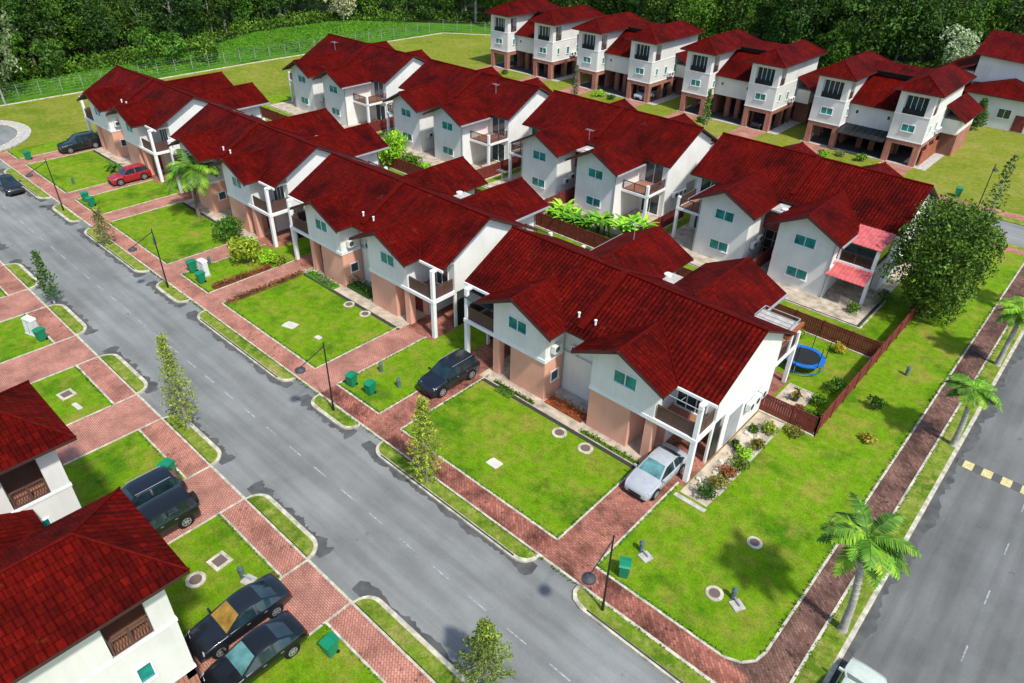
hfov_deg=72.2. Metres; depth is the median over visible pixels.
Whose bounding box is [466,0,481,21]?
forest tree
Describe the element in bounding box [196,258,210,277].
utility cabinet
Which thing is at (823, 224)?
duplex house
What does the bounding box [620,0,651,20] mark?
forest tree
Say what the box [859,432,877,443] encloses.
garden shrub
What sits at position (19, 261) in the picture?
damp gutter
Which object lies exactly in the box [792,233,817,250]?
window
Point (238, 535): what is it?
grass tufts
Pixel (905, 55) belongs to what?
forest tree
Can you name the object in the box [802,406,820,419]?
garden shrub
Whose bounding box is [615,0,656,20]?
forest tree
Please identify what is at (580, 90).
driveway
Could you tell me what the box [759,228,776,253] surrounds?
rear door
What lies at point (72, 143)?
parked car
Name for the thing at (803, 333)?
garden shrub
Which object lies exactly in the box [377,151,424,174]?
timber fence
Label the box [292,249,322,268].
house apron
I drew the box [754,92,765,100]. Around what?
window
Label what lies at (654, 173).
glass door
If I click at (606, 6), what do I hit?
forest tree
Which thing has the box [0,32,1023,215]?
ground
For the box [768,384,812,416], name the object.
patio
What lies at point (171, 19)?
forest tree
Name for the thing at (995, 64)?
gabled house
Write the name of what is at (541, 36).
tower house
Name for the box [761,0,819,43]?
forest tree
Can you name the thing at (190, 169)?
palm tree
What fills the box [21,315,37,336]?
utility cabinet
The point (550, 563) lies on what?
pavement edging
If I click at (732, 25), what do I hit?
forest tree
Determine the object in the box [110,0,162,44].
forest tree
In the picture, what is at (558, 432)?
manhole cover
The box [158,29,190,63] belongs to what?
young tree
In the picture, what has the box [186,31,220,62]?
young tree
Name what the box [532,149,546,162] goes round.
window
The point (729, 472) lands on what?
garden shrub
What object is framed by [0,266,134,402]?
pavement
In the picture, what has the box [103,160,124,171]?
shrub
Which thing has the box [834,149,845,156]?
garden shrub
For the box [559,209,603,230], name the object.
banana plant
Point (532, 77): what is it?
driveway
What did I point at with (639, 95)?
parked car
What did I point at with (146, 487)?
parked car
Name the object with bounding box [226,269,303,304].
hedge strip
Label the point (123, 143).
window
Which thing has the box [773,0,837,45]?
forest tree
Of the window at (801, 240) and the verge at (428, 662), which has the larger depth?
the window at (801, 240)
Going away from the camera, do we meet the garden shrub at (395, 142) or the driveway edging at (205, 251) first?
the driveway edging at (205, 251)
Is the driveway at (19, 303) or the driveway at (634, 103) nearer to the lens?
the driveway at (19, 303)
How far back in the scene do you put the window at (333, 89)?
95.80 m
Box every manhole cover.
[56,388,76,400]
[185,571,205,588]
[206,550,232,571]
[343,301,354,307]
[359,311,370,316]
[552,427,566,437]
[577,443,592,453]
[705,585,723,600]
[747,536,762,548]
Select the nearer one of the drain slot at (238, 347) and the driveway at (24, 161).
the drain slot at (238, 347)
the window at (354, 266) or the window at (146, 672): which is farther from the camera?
the window at (354, 266)
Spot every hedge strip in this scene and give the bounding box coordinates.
[212,262,271,289]
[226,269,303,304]
[305,268,339,289]
[347,274,372,298]
[493,379,534,404]
[494,385,514,398]
[544,392,586,422]
[580,428,638,464]
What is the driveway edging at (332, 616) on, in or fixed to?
on the driveway at (316, 600)
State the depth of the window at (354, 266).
59.68 m
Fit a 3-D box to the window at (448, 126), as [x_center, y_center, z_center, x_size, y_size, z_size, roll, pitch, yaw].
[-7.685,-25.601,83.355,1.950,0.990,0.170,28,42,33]
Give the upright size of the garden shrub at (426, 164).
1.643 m
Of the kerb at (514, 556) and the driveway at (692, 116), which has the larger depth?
the driveway at (692, 116)
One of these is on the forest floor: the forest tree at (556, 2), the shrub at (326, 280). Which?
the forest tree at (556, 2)
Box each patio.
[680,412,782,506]
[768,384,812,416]
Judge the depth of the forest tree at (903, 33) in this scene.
125.92 m
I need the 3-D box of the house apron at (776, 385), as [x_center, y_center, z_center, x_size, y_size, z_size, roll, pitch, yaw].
[14.012,5.027,46.879,3.050,0.138,14.900,28,42,33]
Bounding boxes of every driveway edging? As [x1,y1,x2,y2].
[0,289,46,322]
[0,335,97,383]
[20,148,99,164]
[63,394,161,464]
[67,179,152,199]
[101,193,187,221]
[167,465,244,544]
[168,236,265,273]
[210,260,306,302]
[279,559,351,636]
[316,324,425,383]
[379,373,489,428]
[557,466,679,564]
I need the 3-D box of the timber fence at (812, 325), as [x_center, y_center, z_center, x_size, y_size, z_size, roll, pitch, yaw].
[18.421,-3.953,58.852,24.200,1.640,0.230,28,42,33]
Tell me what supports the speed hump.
on the side road at (937, 617)
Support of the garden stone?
on the flower bed at (690, 489)
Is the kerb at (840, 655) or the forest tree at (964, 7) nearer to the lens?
the kerb at (840, 655)
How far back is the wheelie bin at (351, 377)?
48.22 m
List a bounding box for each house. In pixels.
[0,380,200,682]
[77,65,269,181]
[167,102,389,247]
[282,33,430,125]
[286,152,552,338]
[382,58,552,165]
[464,222,804,482]
[484,0,606,79]
[508,90,717,219]
[572,11,705,102]
[671,132,939,304]
[679,29,827,131]
[803,50,983,166]
[950,29,1023,133]
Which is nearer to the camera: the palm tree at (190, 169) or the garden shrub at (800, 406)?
the garden shrub at (800, 406)
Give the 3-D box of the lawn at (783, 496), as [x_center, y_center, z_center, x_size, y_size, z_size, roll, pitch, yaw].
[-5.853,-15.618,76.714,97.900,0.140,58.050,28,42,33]
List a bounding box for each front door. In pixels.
[157,155,163,169]
[415,296,422,311]
[1010,115,1023,132]
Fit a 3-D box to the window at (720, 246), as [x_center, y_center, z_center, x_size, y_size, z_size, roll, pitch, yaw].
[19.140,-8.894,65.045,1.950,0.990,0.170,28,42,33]
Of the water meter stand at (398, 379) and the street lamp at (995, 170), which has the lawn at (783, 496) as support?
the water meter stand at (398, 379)
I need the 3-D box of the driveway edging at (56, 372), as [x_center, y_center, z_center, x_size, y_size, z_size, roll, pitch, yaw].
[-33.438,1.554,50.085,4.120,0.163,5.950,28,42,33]
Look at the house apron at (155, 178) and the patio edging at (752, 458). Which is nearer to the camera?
the patio edging at (752, 458)
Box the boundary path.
[0,33,486,105]
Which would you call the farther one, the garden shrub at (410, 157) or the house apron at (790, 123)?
the house apron at (790, 123)
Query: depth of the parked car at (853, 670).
31.02 m
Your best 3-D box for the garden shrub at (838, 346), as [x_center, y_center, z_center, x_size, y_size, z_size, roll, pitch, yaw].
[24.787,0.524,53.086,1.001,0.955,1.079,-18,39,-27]
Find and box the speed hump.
[956,457,1023,493]
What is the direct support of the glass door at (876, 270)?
in the duplex house at (823, 224)
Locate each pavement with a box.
[0,121,29,149]
[0,152,206,298]
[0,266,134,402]
[140,419,305,575]
[207,304,313,376]
[321,385,377,422]
[328,604,431,682]
[384,430,556,553]
[579,567,747,682]
[724,266,1023,682]
[938,194,1023,220]
[994,245,1023,255]
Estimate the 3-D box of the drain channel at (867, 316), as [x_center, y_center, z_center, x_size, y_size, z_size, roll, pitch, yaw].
[22.427,-6.280,63.987,20.360,0.160,6.250,28,42,33]
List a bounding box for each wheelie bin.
[22,151,32,159]
[31,326,47,341]
[80,191,88,201]
[85,196,95,206]
[156,457,177,473]
[184,258,197,272]
[194,270,206,282]
[319,631,339,658]
[344,370,357,386]
[363,378,376,395]
[619,556,631,577]
[954,186,963,196]
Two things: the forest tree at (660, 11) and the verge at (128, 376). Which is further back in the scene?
the forest tree at (660, 11)
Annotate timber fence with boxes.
[259,106,287,120]
[363,117,394,132]
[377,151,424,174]
[474,188,610,248]
[476,156,520,179]
[540,187,574,213]
[633,209,683,230]
[675,267,883,358]
[753,244,774,267]
[758,394,821,436]
[813,304,917,436]
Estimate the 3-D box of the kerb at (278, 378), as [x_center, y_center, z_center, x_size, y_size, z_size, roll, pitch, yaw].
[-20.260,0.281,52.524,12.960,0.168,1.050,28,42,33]
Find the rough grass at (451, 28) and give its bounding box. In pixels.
[0,20,490,104]
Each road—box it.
[0,161,673,682]
[709,146,1023,246]
[854,357,1023,682]
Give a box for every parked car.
[0,174,24,195]
[57,130,101,153]
[107,163,151,185]
[121,466,187,507]
[137,484,200,536]
[185,572,292,662]
[199,609,308,682]
[417,348,479,398]
[624,442,687,501]
[634,87,655,99]
[750,114,773,128]
[836,657,886,682]
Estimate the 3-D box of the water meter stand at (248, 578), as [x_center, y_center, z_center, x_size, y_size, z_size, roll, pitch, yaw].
[-13.369,11.664,35.112,0.904,0.800,0.600,16,36,20]
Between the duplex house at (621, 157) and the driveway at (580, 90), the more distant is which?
the driveway at (580, 90)
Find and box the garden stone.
[747,432,752,437]
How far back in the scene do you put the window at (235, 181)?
65.87 m
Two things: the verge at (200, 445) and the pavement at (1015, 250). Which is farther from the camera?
the pavement at (1015, 250)
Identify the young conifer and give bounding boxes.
[29,249,61,303]
[90,207,114,244]
[154,332,198,428]
[404,394,444,481]
[452,616,518,682]
[570,65,578,95]
[701,88,712,126]
[971,97,989,129]
[979,152,1018,223]
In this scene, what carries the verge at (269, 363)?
on the kerb at (278, 378)
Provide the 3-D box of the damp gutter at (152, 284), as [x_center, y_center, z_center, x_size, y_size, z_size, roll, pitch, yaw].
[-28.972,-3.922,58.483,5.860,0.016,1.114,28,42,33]
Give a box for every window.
[40,516,51,525]
[93,106,101,116]
[120,139,126,146]
[125,122,133,133]
[134,658,159,682]
[217,190,227,200]
[231,175,242,189]
[297,74,305,83]
[300,96,308,105]
[314,217,327,233]
[329,84,337,93]
[331,106,340,116]
[350,261,359,273]
[380,250,394,268]
[401,107,410,117]
[402,131,412,141]
[441,120,452,131]
[442,145,453,156]
[496,38,501,44]
[507,314,527,336]
[531,176,544,188]
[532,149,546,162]
[539,47,546,53]
[550,367,558,382]
[583,56,590,63]
[585,195,600,208]
[587,167,603,180]
[612,367,637,392]
[635,67,643,74]
[690,79,700,86]
[708,237,728,253]
[714,207,734,223]
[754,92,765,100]
[784,264,807,281]
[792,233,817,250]
[820,106,833,115]
[900,123,915,133]
[996,108,1012,119]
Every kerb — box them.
[0,123,19,146]
[4,168,50,198]
[6,263,39,288]
[49,304,87,335]
[52,204,81,221]
[84,228,149,272]
[100,354,147,393]
[156,281,189,302]
[163,414,221,465]
[197,310,296,381]
[246,493,317,558]
[311,394,359,429]
[353,595,467,682]
[376,441,538,562]
[481,186,615,236]
[573,301,1023,682]
[688,263,885,328]
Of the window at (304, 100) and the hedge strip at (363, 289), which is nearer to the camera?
the hedge strip at (363, 289)
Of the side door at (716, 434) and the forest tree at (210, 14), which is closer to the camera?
the side door at (716, 434)
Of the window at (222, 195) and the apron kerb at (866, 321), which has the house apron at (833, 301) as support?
the apron kerb at (866, 321)
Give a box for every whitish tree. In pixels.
[324,0,355,20]
[940,23,982,64]
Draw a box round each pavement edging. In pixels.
[0,159,715,682]
[0,260,436,682]
[0,286,386,682]
[6,151,723,657]
[723,263,1023,682]
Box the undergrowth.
[0,6,951,80]
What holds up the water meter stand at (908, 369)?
on the lawn at (783, 496)
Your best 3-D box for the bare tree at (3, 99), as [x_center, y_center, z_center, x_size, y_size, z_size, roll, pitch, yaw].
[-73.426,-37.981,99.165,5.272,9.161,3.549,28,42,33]
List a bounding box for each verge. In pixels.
[5,264,35,287]
[6,168,49,196]
[48,305,83,333]
[54,204,80,219]
[87,228,147,270]
[101,355,143,391]
[159,281,188,300]
[164,416,217,463]
[200,310,293,378]
[247,496,313,556]
[314,395,357,425]
[355,599,462,682]
[379,442,536,557]
[577,317,1022,682]
[937,199,1023,225]
[994,240,1023,250]
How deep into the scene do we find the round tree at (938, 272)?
53.77 m
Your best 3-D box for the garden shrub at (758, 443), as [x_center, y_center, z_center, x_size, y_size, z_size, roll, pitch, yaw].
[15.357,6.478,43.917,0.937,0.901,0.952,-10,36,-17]
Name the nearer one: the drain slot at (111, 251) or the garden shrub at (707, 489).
the garden shrub at (707, 489)
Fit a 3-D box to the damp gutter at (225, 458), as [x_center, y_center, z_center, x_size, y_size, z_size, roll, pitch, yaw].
[-19.763,5.791,44.457,7.460,0.016,1.083,28,42,33]
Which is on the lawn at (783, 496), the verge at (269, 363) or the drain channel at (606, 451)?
the drain channel at (606, 451)
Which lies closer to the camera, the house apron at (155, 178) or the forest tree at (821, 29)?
the house apron at (155, 178)
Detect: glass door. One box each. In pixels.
[159,126,168,141]
[273,185,285,201]
[373,81,384,98]
[375,104,385,120]
[430,267,448,284]
[492,117,505,136]
[492,143,504,161]
[640,194,659,215]
[643,163,663,184]
[674,390,707,418]
[692,215,698,229]
[699,178,716,198]
[868,270,876,288]
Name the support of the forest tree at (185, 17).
on the forest floor
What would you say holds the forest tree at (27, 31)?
on the forest floor
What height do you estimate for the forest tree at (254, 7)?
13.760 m
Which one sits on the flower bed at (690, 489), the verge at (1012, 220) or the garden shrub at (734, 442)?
the garden shrub at (734, 442)
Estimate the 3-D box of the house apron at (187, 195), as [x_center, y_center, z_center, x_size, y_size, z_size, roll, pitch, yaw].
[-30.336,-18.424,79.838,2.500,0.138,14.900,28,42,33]
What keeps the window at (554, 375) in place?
in the duplex house at (628, 337)
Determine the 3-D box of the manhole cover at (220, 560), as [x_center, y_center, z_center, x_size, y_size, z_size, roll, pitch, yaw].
[-15.084,11.344,36.218,0.960,0.115,0.960,23,40,29]
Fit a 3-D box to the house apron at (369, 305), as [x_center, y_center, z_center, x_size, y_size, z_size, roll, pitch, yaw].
[-8.130,-6.853,63.587,13.400,0.140,16.450,28,42,33]
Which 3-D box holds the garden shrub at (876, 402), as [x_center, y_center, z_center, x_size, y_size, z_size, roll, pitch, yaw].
[24.745,4.117,47.611,1.014,1.113,1.282,-6,35,-12]
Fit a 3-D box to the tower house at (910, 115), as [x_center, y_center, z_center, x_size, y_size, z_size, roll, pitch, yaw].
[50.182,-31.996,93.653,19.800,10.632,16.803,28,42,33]
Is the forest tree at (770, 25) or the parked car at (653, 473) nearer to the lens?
the parked car at (653, 473)
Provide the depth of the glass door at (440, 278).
53.68 m
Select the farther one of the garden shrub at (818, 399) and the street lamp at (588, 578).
the garden shrub at (818, 399)
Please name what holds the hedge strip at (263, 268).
on the lawn at (783, 496)
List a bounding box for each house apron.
[95,147,164,173]
[148,170,182,182]
[178,190,192,199]
[183,198,270,239]
[256,228,304,248]
[270,100,375,127]
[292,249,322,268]
[304,263,426,328]
[380,132,497,169]
[406,303,463,340]
[470,340,510,370]
[479,355,660,463]
[484,171,658,235]
[489,59,585,81]
[574,81,680,104]
[641,370,790,486]
[669,222,917,324]
[676,102,800,134]
[799,131,943,170]
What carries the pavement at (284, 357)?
on the ground at (53, 119)
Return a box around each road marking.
[3,206,570,681]
[961,505,1023,660]
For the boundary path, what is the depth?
122.30 m
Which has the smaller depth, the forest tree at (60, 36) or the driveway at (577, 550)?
the driveway at (577, 550)
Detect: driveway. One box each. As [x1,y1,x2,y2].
[0,290,44,320]
[0,336,96,391]
[6,147,95,167]
[53,178,151,202]
[55,395,159,465]
[84,194,186,226]
[152,239,263,278]
[162,467,241,542]
[187,561,348,677]
[193,261,305,308]
[299,326,423,392]
[362,369,483,438]
[474,66,505,70]
[518,76,548,81]
[541,479,676,581]
[559,87,592,94]
[626,98,645,107]
[664,111,696,119]
[711,126,765,142]
[803,141,829,154]
[879,160,911,174]
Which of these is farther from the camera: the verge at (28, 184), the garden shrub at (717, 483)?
the verge at (28, 184)
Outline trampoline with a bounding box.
[781,329,832,376]
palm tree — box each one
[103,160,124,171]
[163,149,221,218]
[816,492,921,633]
[943,373,1002,447]
[993,295,1023,365]
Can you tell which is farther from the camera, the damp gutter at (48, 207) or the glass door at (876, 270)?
the damp gutter at (48, 207)
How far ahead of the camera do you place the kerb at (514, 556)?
39.18 m
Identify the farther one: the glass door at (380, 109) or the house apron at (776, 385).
the glass door at (380, 109)
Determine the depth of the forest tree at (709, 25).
141.29 m
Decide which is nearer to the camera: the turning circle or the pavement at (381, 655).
the pavement at (381, 655)
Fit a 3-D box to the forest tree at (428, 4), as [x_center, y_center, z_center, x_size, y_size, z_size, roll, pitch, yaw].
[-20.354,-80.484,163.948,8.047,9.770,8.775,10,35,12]
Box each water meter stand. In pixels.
[237,565,257,584]
[378,362,382,371]
[396,377,400,387]
[638,540,653,562]
[728,587,745,611]
[904,366,910,375]
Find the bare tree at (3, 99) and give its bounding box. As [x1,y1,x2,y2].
[0,65,6,104]
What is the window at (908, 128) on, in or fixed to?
in the tower house at (910, 115)
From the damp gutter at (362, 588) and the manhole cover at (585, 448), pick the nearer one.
the damp gutter at (362, 588)
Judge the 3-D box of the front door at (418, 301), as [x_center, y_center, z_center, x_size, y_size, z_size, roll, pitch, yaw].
[-7.488,-3.461,56.393,0.900,2.250,0.040,28,42,33]
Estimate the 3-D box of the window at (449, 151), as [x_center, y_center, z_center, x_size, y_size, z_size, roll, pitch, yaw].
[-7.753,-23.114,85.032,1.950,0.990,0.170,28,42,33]
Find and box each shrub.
[210,214,244,241]
[226,235,264,262]
[240,236,258,249]
[258,249,275,264]
[272,253,287,265]
[316,272,331,285]
[378,128,408,166]
[400,152,422,165]
[420,162,432,167]
[590,89,605,95]
[607,94,615,99]
[695,479,718,499]
[705,473,733,489]
[718,464,737,477]
[728,456,751,472]
[731,438,741,448]
[735,444,753,459]
[749,422,759,433]
[750,438,766,450]
[761,419,779,435]
[784,422,804,437]
[793,403,807,409]
[800,329,806,338]
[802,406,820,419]
[810,392,829,405]
[817,149,829,156]
[824,376,846,392]
[833,340,847,353]
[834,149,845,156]
[847,300,861,314]
[856,153,867,160]
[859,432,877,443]
[866,394,887,409]
[873,288,894,303]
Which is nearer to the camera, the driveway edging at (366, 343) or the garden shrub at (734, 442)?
the garden shrub at (734, 442)
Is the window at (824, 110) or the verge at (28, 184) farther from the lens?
the window at (824, 110)
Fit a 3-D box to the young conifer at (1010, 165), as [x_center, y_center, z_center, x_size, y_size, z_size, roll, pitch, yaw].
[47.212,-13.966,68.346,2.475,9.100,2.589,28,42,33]
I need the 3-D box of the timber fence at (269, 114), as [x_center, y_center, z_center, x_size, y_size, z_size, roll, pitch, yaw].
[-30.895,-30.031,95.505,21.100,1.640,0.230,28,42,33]
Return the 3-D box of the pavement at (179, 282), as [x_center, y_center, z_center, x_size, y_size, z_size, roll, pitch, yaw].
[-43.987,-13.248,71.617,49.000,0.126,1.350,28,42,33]
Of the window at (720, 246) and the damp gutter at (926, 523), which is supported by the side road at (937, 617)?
the damp gutter at (926, 523)
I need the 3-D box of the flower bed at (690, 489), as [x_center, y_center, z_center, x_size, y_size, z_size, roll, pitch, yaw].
[13.869,7.144,43.730,1.750,0.142,10.100,28,42,33]
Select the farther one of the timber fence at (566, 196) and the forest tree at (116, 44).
the forest tree at (116, 44)
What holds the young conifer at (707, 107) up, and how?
on the lawn at (974, 159)
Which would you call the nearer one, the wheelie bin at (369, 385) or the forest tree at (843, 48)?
the wheelie bin at (369, 385)
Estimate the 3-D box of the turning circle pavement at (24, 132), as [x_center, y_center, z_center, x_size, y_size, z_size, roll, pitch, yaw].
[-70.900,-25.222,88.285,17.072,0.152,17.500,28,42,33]
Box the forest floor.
[0,0,1015,82]
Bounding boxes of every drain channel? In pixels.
[92,150,122,166]
[182,203,240,237]
[303,273,399,329]
[480,378,634,468]
[673,492,705,512]
[689,263,882,326]
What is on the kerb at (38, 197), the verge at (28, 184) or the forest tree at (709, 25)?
the verge at (28, 184)
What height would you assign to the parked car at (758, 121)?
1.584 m
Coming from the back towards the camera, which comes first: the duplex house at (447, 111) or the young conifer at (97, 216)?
the duplex house at (447, 111)
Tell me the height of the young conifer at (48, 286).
4.827 m
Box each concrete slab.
[71,403,82,409]
[281,321,298,328]
[486,458,502,468]
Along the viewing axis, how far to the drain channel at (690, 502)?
40.32 m
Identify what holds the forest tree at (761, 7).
on the forest floor
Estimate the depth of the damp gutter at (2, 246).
64.81 m
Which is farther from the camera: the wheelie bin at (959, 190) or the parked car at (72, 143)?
the parked car at (72, 143)
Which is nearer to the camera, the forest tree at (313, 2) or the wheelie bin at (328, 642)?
the wheelie bin at (328, 642)
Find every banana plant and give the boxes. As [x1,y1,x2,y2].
[546,198,577,220]
[553,205,589,224]
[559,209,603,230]
[584,209,625,236]
[607,213,642,232]
[615,212,659,230]
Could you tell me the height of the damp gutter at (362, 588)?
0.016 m
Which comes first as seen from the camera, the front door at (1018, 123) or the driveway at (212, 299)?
the driveway at (212, 299)
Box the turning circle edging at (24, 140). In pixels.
[0,120,31,151]
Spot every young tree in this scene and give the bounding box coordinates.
[0,30,32,79]
[29,37,67,79]
[128,24,159,66]
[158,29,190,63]
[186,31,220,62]
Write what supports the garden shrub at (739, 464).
on the flower bed at (690, 489)
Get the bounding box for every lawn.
[0,290,380,682]
[9,92,1023,660]
[446,52,1023,205]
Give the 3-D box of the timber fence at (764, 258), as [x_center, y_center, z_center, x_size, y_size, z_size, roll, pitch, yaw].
[19.999,-5.725,61.544,0.230,1.640,18.100,28,42,33]
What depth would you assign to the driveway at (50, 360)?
50.07 m
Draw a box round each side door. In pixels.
[457,297,464,324]
[707,425,721,460]
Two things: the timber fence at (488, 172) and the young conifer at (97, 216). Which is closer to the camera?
the young conifer at (97, 216)
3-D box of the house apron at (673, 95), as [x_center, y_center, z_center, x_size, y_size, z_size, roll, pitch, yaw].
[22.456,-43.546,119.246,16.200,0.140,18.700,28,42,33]
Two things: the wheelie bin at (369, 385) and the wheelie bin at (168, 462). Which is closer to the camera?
the wheelie bin at (168, 462)
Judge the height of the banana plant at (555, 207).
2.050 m
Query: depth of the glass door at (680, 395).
41.93 m
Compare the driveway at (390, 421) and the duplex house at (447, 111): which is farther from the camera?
the duplex house at (447, 111)
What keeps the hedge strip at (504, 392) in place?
on the lawn at (783, 496)
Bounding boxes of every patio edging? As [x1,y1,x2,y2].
[717,423,784,496]
[789,383,813,415]
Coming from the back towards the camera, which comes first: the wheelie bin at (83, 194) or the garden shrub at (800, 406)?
the wheelie bin at (83, 194)
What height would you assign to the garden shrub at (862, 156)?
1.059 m
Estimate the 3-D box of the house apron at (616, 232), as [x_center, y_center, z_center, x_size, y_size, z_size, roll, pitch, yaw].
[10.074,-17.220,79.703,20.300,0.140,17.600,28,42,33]
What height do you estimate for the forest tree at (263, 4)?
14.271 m
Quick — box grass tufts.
[0,151,1007,682]
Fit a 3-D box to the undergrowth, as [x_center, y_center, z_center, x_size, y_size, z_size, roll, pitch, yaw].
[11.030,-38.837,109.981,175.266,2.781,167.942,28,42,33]
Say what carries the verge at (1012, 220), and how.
on the ground at (53, 119)
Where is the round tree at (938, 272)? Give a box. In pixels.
[879,193,1007,328]
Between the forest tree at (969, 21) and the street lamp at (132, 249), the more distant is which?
the forest tree at (969, 21)
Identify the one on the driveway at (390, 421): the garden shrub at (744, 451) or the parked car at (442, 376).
the parked car at (442, 376)
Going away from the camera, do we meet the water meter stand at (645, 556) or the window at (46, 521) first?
the window at (46, 521)
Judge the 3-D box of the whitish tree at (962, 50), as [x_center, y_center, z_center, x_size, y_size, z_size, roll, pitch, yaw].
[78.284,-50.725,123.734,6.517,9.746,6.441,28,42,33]
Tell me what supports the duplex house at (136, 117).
on the house apron at (125, 160)
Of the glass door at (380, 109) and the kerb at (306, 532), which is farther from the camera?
the glass door at (380, 109)
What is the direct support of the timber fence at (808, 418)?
on the lawn at (783, 496)
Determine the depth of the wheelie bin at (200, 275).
59.61 m
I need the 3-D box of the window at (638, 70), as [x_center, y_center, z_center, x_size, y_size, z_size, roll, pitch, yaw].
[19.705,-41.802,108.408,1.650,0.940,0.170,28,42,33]
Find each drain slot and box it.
[86,233,134,269]
[200,319,277,376]
[381,455,513,554]
[586,609,682,682]
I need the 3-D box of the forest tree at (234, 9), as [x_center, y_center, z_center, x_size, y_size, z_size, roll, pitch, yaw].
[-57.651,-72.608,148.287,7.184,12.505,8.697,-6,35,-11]
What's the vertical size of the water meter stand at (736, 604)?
0.800 m
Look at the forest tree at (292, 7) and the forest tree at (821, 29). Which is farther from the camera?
the forest tree at (292, 7)
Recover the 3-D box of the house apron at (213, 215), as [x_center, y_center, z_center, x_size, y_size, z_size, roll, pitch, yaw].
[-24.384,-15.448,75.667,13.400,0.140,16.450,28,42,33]
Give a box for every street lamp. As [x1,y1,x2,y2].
[25,159,63,210]
[128,229,168,287]
[295,342,334,410]
[581,535,614,610]
[979,164,998,203]
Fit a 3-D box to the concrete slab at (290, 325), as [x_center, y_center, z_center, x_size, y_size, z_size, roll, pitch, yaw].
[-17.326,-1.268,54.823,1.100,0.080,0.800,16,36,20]
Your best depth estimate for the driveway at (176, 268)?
63.11 m
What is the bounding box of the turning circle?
[0,125,16,145]
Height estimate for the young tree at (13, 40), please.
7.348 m
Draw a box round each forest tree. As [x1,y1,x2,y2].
[0,0,48,66]
[0,0,56,69]
[4,0,73,56]
[13,0,85,60]
[40,0,116,56]
[54,0,122,57]
[96,0,142,47]
[97,0,123,45]
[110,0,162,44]
[122,0,163,32]
[137,0,200,49]
[159,0,201,36]
[184,0,229,32]
[185,0,217,28]
[209,0,234,31]
[223,1,247,24]
[226,0,253,23]
[242,0,259,21]
[243,0,280,22]
[267,0,297,17]
[273,0,296,16]
[289,0,307,12]
[303,0,332,15]
[344,0,364,14]
[355,0,383,16]
[380,0,405,10]
[408,0,440,16]
[438,0,468,17]
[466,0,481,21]
[477,0,497,16]
[485,0,516,8]
[549,0,573,6]
[559,0,600,9]
[588,0,629,14]
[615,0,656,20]
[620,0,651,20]
[638,0,686,23]
[650,0,695,23]
[663,0,711,26]
[688,0,723,38]
[690,0,739,40]
[706,1,741,30]
[717,0,763,35]
[726,0,766,29]
[750,0,777,39]
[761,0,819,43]
[770,0,807,30]
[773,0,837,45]
[806,0,866,60]
[808,0,844,47]
[816,17,867,63]
[835,0,913,54]
[845,0,906,52]
[874,4,917,59]
[878,0,956,61]
[891,0,995,65]
[894,0,951,61]
[923,0,986,62]
[934,9,988,63]
[953,0,1023,55]
[980,0,1023,41]
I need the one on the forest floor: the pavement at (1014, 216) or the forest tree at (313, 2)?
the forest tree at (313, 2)
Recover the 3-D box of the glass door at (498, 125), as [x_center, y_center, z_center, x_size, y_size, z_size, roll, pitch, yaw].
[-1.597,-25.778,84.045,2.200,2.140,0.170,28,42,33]
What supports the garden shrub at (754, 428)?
on the flower bed at (690, 489)
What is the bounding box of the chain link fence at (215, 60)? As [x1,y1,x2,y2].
[4,23,434,97]
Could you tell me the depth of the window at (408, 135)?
89.06 m
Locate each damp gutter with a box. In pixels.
[0,168,46,201]
[0,244,8,249]
[9,259,44,288]
[42,204,77,225]
[51,299,98,334]
[76,228,145,277]
[102,346,158,393]
[146,280,186,307]
[165,406,235,464]
[186,310,293,387]
[247,480,334,557]
[297,394,356,438]
[352,581,472,681]
[361,440,537,574]
[829,335,1023,682]
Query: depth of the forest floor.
157.53 m
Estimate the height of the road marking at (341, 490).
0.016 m
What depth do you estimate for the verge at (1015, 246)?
69.73 m
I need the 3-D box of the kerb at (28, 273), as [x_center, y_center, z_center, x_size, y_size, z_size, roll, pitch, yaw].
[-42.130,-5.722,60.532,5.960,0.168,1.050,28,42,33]
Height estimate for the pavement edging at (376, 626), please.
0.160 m
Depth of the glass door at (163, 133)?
78.19 m
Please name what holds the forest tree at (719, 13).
on the forest floor
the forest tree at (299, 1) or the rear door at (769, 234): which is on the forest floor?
the forest tree at (299, 1)
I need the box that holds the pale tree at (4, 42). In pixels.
[0,9,21,95]
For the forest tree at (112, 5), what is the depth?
126.76 m
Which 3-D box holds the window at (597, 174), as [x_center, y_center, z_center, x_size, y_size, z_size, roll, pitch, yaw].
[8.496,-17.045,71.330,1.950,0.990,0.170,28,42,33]
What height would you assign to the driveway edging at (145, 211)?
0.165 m
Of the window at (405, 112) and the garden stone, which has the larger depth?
the window at (405, 112)
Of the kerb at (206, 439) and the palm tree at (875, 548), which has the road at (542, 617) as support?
the kerb at (206, 439)
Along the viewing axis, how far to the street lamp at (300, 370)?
43.60 m
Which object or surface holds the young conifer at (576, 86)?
on the lawn at (974, 159)
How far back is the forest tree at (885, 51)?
133.32 m
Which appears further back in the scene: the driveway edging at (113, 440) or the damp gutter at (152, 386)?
the damp gutter at (152, 386)
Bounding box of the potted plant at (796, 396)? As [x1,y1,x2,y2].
[791,387,802,401]
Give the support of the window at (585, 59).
in the tower house at (625, 54)
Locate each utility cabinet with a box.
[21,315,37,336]
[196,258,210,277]

